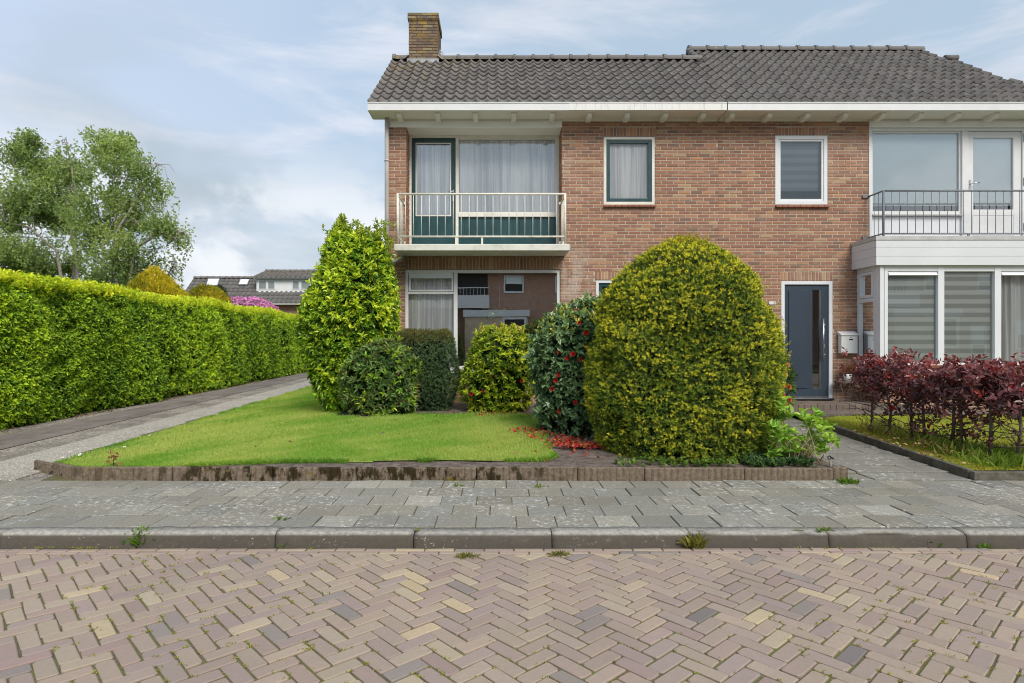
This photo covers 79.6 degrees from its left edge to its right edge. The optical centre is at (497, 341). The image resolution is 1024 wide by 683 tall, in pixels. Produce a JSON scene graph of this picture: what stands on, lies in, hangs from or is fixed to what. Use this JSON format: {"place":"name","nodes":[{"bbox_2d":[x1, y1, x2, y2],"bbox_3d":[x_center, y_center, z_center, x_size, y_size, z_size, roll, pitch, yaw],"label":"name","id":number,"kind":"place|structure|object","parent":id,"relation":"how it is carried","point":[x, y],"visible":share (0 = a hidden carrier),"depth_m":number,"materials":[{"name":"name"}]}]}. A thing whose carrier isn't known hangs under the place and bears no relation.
{"place":"outdoors","nodes":[
{"label":"outdoors","id":0,"kind":"place"},
{"bbox_2d":[0,372,311,480],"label":"driveway","id":1,"kind":"structure","parent":0,"point":[23,448],"depth_m":10.01,"materials":[{"name":"concrete"}]},
{"bbox_2d":[2,377,283,432],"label":"hedge litter","id":2,"kind":"object","parent":1,"relation":"on","point":[103,410],"visible":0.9,"depth_m":12.17,"materials":[{"name":"brown plant"}]},
{"bbox_2d":[0,267,313,430],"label":"hornbeam hedge","id":3,"kind":"object","parent":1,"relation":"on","point":[69,347],"visible":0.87,"depth_m":12.34,"materials":[{"name":"green plant"}]},
{"bbox_2d":[187,283,232,305],"bbox_3d":[-10.391,-0.359,21.999,2.261,3.544,1.970,0,0,0],"label":"golden conifer","id":4,"kind":"object","parent":1,"relation":"on","point":[208,291],"visible":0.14,"depth_m":21.69,"materials":[{"name":"yellow plant"}]},
{"bbox_2d":[215,284,232,302],"bbox_3d":[-10.450,-0.409,23.181,1.277,3.644,1.181,0,0,0],"label":"dark conifer","id":5,"kind":"object","parent":1,"relation":"on","point":[219,286],"visible":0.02,"depth_m":23.15,"materials":[{"name":"green plant"}]},
{"bbox_2d":[231,295,279,317],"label":"flowering rhododendron","id":6,"kind":"object","parent":1,"relation":"on","point":[253,300],"visible":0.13,"depth_m":23.55,"materials":[{"name":"pink plant"}]},
{"bbox_2d":[51,385,559,466],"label":"lawn","id":7,"kind":"structure","parent":0,"point":[457,426],"depth_m":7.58,"materials":[{"name":"green plant"}]},
{"bbox_2d":[162,412,510,456],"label":"lawn litter","id":8,"kind":"object","parent":7,"relation":"on","point":[346,421],"visible":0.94,"depth_m":8.02,"materials":[{"name":"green plant"}]},
{"bbox_2d":[47,403,837,471],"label":"soil","id":9,"kind":"structure","parent":0,"point":[566,458],"depth_m":6.29,"materials":[{"name":"brown soil"}]},
{"bbox_2d":[106,451,121,465],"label":"withered plant","id":10,"kind":"object","parent":9,"relation":"on","point":[114,458],"visible":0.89,"depth_m":6.29,"materials":[{"name":"brown plant"}]},
{"bbox_2d":[289,213,402,411],"bbox_3d":[-2.456,-0.408,10.226,1.810,3.463,1.677,0,0,40],"label":"laurel bush","id":11,"kind":"object","parent":9,"relation":"on","point":[350,298],"visible":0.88,"depth_m":9.78,"materials":[{"name":"green plant"}]},
{"bbox_2d":[334,334,423,416],"bbox_3d":[-1.873,0.577,9.724,1.450,1.415,1.164,0,0,0],"label":"rhododendron bush","id":12,"kind":"object","parent":9,"relation":"on","point":[380,381],"visible":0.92,"depth_m":9.42,"materials":[{"name":"green plant"}]},
{"bbox_2d":[394,327,461,410],"bbox_3d":[-1.172,0.496,10.217,1.178,1.474,1.008,0,0,0],"label":"upright yew bush","id":13,"kind":"object","parent":9,"relation":"on","point":[429,349],"visible":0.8,"depth_m":9.92,"materials":[{"name":"green plant"}]},
{"bbox_2d":[34,460,847,481],"bbox_3d":[-0.747,1.336,6.071,8.365,0.215,0.482,0,0,3],"label":"lawn edging","id":14,"kind":"object","parent":9,"relation":"on","point":[246,473],"visible":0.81,"depth_m":6.03,"materials":[{"name":"concrete"}]},
{"bbox_2d":[456,322,535,413],"bbox_3d":[0.036,0.477,10.014,1.487,1.629,1.415,0,0,0],"label":"camellia bush","id":15,"kind":"object","parent":9,"relation":"on","point":[496,378],"visible":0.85,"depth_m":9.68,"materials":[{"name":"green plant"}]},
{"bbox_2d":[445,411,621,460],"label":"fallen petals","id":16,"kind":"object","parent":9,"relation":"on","point":[567,442],"visible":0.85,"depth_m":7.23,"materials":[{"name":"red plant"}]},
{"bbox_2d":[367,13,746,403],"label":"semi detached house","id":17,"kind":"structure","parent":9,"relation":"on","point":[528,191],"depth_m":11.21,"materials":[{"name":"brick"}]},
{"bbox_2d":[412,138,455,243],"bbox_3d":[-1.211,-2.767,11.591,0.825,2.141,0.151,0,0,0],"label":"balcony door","id":18,"kind":"structure","parent":17,"relation":"in","point":[433,167],"depth_m":11.64,"materials":[{"name":"green paint"}]},
{"bbox_2d":[405,270,559,370],"bbox_3d":[-0.276,-0.359,11.235,2.867,1.895,0.251,0,0,0],"label":"window","id":19,"kind":"structure","parent":17,"relation":"in","point":[457,301],"depth_m":11.23,"materials":[{"name":"white paint"}]},
{"bbox_2d":[458,138,555,216],"bbox_3d":[0.179,-3.086,11.629,1.840,1.512,0.148,0,0,0],"label":"window","id":20,"kind":"structure","parent":17,"relation":"in","point":[495,165],"depth_m":11.67,"materials":[{"name":"glass"}]},
{"bbox_2d":[599,283,623,293],"bbox_3d":[2.245,-0.011,11.223,0.810,2.106,0.045,0,0,0],"label":"window","id":21,"kind":"structure","parent":17,"relation":"in","point":[601,285],"depth_m":11.20,"materials":[{"name":"green paint"}]},
{"bbox_2d":[603,137,655,206],"bbox_3d":[2.396,-3.084,11.191,0.945,1.290,0.171,0,0,0],"label":"window","id":22,"kind":"structure","parent":17,"relation":"in","point":[628,162],"depth_m":11.25,"materials":[{"name":"glass"}]},
{"bbox_2d":[520,290,614,437],"bbox_3d":[1.143,0.357,8.128,1.684,2.080,1.445,0,0,0],"label":"camellia bush","id":23,"kind":"object","parent":9,"relation":"on","point":[560,338],"visible":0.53,"depth_m":7.72,"materials":[{"name":"green plant"}]},
{"bbox_2d":[581,232,790,462],"bbox_3d":[2.157,0.011,7.152,2.354,2.575,2.251,0,0,0],"label":"yew bush","id":24,"kind":"object","parent":9,"relation":"on","point":[690,371],"visible":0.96,"depth_m":6.38,"materials":[{"name":"green plant"}]},
{"bbox_2d":[614,450,817,467],"bbox_3d":[2.186,1.198,6.285,2.031,0.136,0.485,0,0,0],"label":"ground cover","id":25,"kind":"object","parent":9,"relation":"on","point":[759,458],"visible":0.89,"depth_m":6.15,"materials":[{"name":"green plant"}]},
{"bbox_2d":[754,391,842,464],"bbox_3d":[3.192,0.879,6.382,1.068,0.759,0.691,0,0,0],"label":"hydrangea bush","id":26,"kind":"object","parent":9,"relation":"on","point":[811,441],"visible":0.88,"depth_m":6.28,"materials":[{"name":"green plant"}]},
{"bbox_2d":[827,456,833,466],"bbox_3d":[3.307,1.223,6.100,0.068,0.180,0.026,0,0,0],"label":"light stake","id":27,"kind":"object","parent":9,"relation":"on","point":[830,463],"visible":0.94,"depth_m":6.09,"materials":[{"name":"grey metal"}]},
{"bbox_2d":[0,547,1023,682],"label":"road","id":28,"kind":"structure","parent":0,"point":[975,667],"depth_m":3.28,"materials":[{"name":"brick"}]},
{"bbox_2d":[455,552,480,558],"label":"weed tuft","id":29,"kind":"object","parent":28,"relation":"on","point":[462,555],"visible":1,"depth_m":4.17,"materials":[{"name":"green plant"}]},
{"bbox_2d":[25,480,1023,682],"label":"joint moss","id":30,"kind":"object","parent":28,"relation":"on","point":[890,673],"visible":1,"depth_m":3.07,"materials":[{"name":"green plant"}]},
{"bbox_2d":[546,550,569,556],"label":"weed tuft","id":31,"kind":"object","parent":28,"relation":"on","point":[557,553],"visible":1,"depth_m":4.21,"materials":[{"name":"green plant"}]},
{"bbox_2d":[677,530,710,548],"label":"weed tuft","id":32,"kind":"object","parent":28,"relation":"on","point":[696,542],"visible":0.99,"depth_m":4.33,"materials":[{"name":"green plant"}]},
{"bbox_2d":[973,542,992,548],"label":"weed tuft","id":33,"kind":"object","parent":28,"relation":"on","point":[983,545],"visible":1,"depth_m":4.35,"materials":[{"name":"green plant"}]},
{"bbox_2d":[0,476,1023,530],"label":"pavement","id":34,"kind":"structure","parent":0,"point":[722,503],"depth_m":5.14,"materials":[{"name":"concrete"}]},
{"bbox_2d":[835,475,861,484],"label":"weed tuft","id":35,"kind":"object","parent":34,"relation":"on","point":[847,481],"visible":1,"depth_m":5.87,"materials":[{"name":"green plant"}]},
{"bbox_2d":[970,471,1023,480],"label":"front edging","id":36,"kind":"object","parent":34,"relation":"on","point":[997,475],"visible":0.55,"depth_m":6.01,"materials":[{"name":"concrete"}]},
{"bbox_2d":[0,0,1023,289],"label":"sky","id":37,"kind":"structure","parent":0,"point":[266,130],"materials":[{"name":"blue"}]},
{"bbox_2d":[476,415,1023,475],"bbox_3d":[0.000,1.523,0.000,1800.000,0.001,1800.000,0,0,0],"label":"ground","id":38,"kind":"structure","parent":0,"point":[795,417],"depth_m":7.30,"materials":[{"name":"green plant"}]},
{"bbox_2d":[0,127,111,280],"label":"birch tree","id":39,"kind":"object","parent":38,"relation":"on","point":[19,205],"visible":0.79,"depth_m":23.91,"materials":[{"name":"green plant"}]},
{"bbox_2d":[47,125,195,287],"bbox_3d":[-13.364,-3.228,22.442,5.086,9.410,3.679,0,0,0],"label":"birch tree","id":40,"kind":"object","parent":38,"relation":"on","point":[115,202],"visible":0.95,"depth_m":22.14,"materials":[{"name":"green plant"}]},
{"bbox_2d":[125,265,189,306],"bbox_3d":[-11.151,-0.562,19.968,2.605,3.950,2.340,0,0,0],"label":"golden conifer","id":41,"kind":"object","parent":38,"relation":"on","point":[161,282],"visible":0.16,"depth_m":19.61,"materials":[{"name":"yellow plant"}]},
{"bbox_2d":[185,269,315,314],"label":"brick house","id":42,"kind":"structure","parent":38,"relation":"on","point":[282,290],"depth_m":42.95,"materials":[{"name":"grey brick"}]},
{"bbox_2d":[0,526,1023,549],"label":"kerb","id":43,"kind":"structure","parent":38,"relation":"on","point":[314,537],"depth_m":4.37,"materials":[{"name":"concrete"}]},
{"bbox_2d":[122,525,156,546],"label":"weed tuft","id":44,"kind":"object","parent":43,"relation":"on","point":[135,541],"visible":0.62,"depth_m":4.36,"materials":[{"name":"green plant"}]},
{"bbox_2d":[815,526,829,531],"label":"weed tuft","id":45,"kind":"object","parent":43,"relation":"on","point":[822,529],"visible":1,"depth_m":4.40,"materials":[{"name":"green plant"}]},
{"bbox_2d":[686,45,1023,409],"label":"semi detached house","id":46,"kind":"structure","parent":38,"relation":"on","point":[872,196],"depth_m":11.16,"materials":[{"name":"brick"}]},
{"bbox_2d":[775,136,829,207],"bbox_3d":[5.530,-3.088,11.186,0.973,1.316,0.161,0,0,0],"label":"window","id":47,"kind":"structure","parent":46,"relation":"in","point":[796,164],"depth_m":11.26,"materials":[{"name":"white plastic"}]},
{"bbox_2d":[785,285,827,396],"bbox_3d":[5.623,-0.009,11.176,0.805,2.053,0.128,0,0,0],"label":"front door","id":48,"kind":"structure","parent":46,"relation":"in","point":[798,298],"depth_m":11.20,"materials":[{"name":"blue paint"}]},
{"bbox_2d":[837,331,858,352],"bbox_3d":[6.327,0.016,11.091,0.321,0.400,0.132,0,0,0],"label":"mailbox","id":49,"kind":"object","parent":46,"relation":"attached to","point":[848,340],"visible":0.97,"depth_m":11.04,"materials":[{"name":"white paint"}]},
{"bbox_2d":[872,132,962,215],"bbox_3d":[7.620,-3.057,11.195,1.636,1.541,0.130,0,0,0],"label":"window","id":50,"kind":"structure","parent":46,"relation":"in","point":[900,160],"depth_m":11.24,"materials":[{"name":"glass"}]},
{"bbox_2d":[857,265,1023,364],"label":"bay window","id":51,"kind":"structure","parent":46,"relation":"in","point":[963,311],"depth_m":10.58,"materials":[{"name":"white plastic"}]},
{"bbox_2d":[968,132,1020,235],"bbox_3d":[9.062,-2.821,11.165,1.018,1.999,0.140,0,0,0],"label":"balcony door","id":52,"kind":"structure","parent":46,"relation":"in","point":[994,158],"depth_m":11.22,"materials":[{"name":"white paint"}]},
{"bbox_2d":[812,413,973,478],"bbox_3d":[4.847,1.282,8.100,0.774,0.261,3.958,0,0,14],"label":"path edging","id":53,"kind":"object","parent":38,"relation":"on","point":[954,469],"visible":0.31,"depth_m":7.10,"materials":[{"name":"concrete"}]},
{"bbox_2d":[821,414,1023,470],"bbox_3d":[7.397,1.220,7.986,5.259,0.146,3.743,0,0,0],"label":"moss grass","id":54,"kind":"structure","parent":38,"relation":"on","point":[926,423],"depth_m":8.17,"materials":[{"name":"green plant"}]},
{"bbox_2d":[843,423,1001,468],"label":"fallen leaves","id":55,"kind":"object","parent":38,"relation":"on","point":[911,438],"visible":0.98,"depth_m":7.06,"materials":[{"name":"brown plant"}]},
{"bbox_2d":[838,346,1023,456],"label":"beech hedge","id":56,"kind":"object","parent":38,"relation":"on","point":[995,384],"visible":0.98,"depth_m":7.08,"materials":[{"name":"red plant"}]},
{"bbox_2d":[845,418,1023,470],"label":"long grass","id":57,"kind":"structure","parent":38,"relation":"on","point":[1011,461],"depth_m":6.79,"materials":[{"name":"green plant"}]},
{"bbox_2d":[781,418,970,480],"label":"path","id":58,"kind":"structure","parent":0,"point":[867,461],"depth_m":6.68,"materials":[{"name":"concrete"}]},
{"bbox_2d":[757,358,799,425],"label":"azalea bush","id":59,"kind":"object","parent":58,"relation":"on","point":[789,387],"visible":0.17,"depth_m":8.15,"materials":[{"name":"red plant"}]},
{"bbox_2d":[853,414,1012,414],"bbox_3d":[6.650,1.180,10.550,6.700,0.001,1.300,0,0,0],"label":"terrace bed","id":60,"kind":"object","parent":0,"point":[907,414],"visible":0.06,"depth_m":9.92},
{"bbox_2d":[784,401,908,410],"bbox_3d":[5.699,1.123,10.740,2.692,0.118,0.634,0,0,0],"label":"door step","id":61,"kind":"object","parent":60,"relation":"on","point":[831,405],"depth_m":10.42,"materials":[{"name":"grey concrete"}]},
{"bbox_2d":[833,381,858,401],"bbox_3d":[6.232,0.890,10.980,0.351,0.355,0.240,0,0,0],"label":"side table","id":62,"kind":"object","parent":61,"relation":"on","point":[842,390],"visible":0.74,"depth_m":10.93,"materials":[{"name":"metal"}]},
{"bbox_2d":[838,362,857,380],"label":"potted plant","id":63,"kind":"object","parent":62,"relation":"on","point":[848,370],"visible":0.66,"depth_m":10.94,"materials":[{"name":"white plant"}]},
{"bbox_2d":[788,410,1012,413],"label":"terrace","id":64,"kind":"structure","parent":60,"relation":"on","point":[844,411],"depth_m":10.23,"materials":[{"name":"grey concrete"}]}
]}

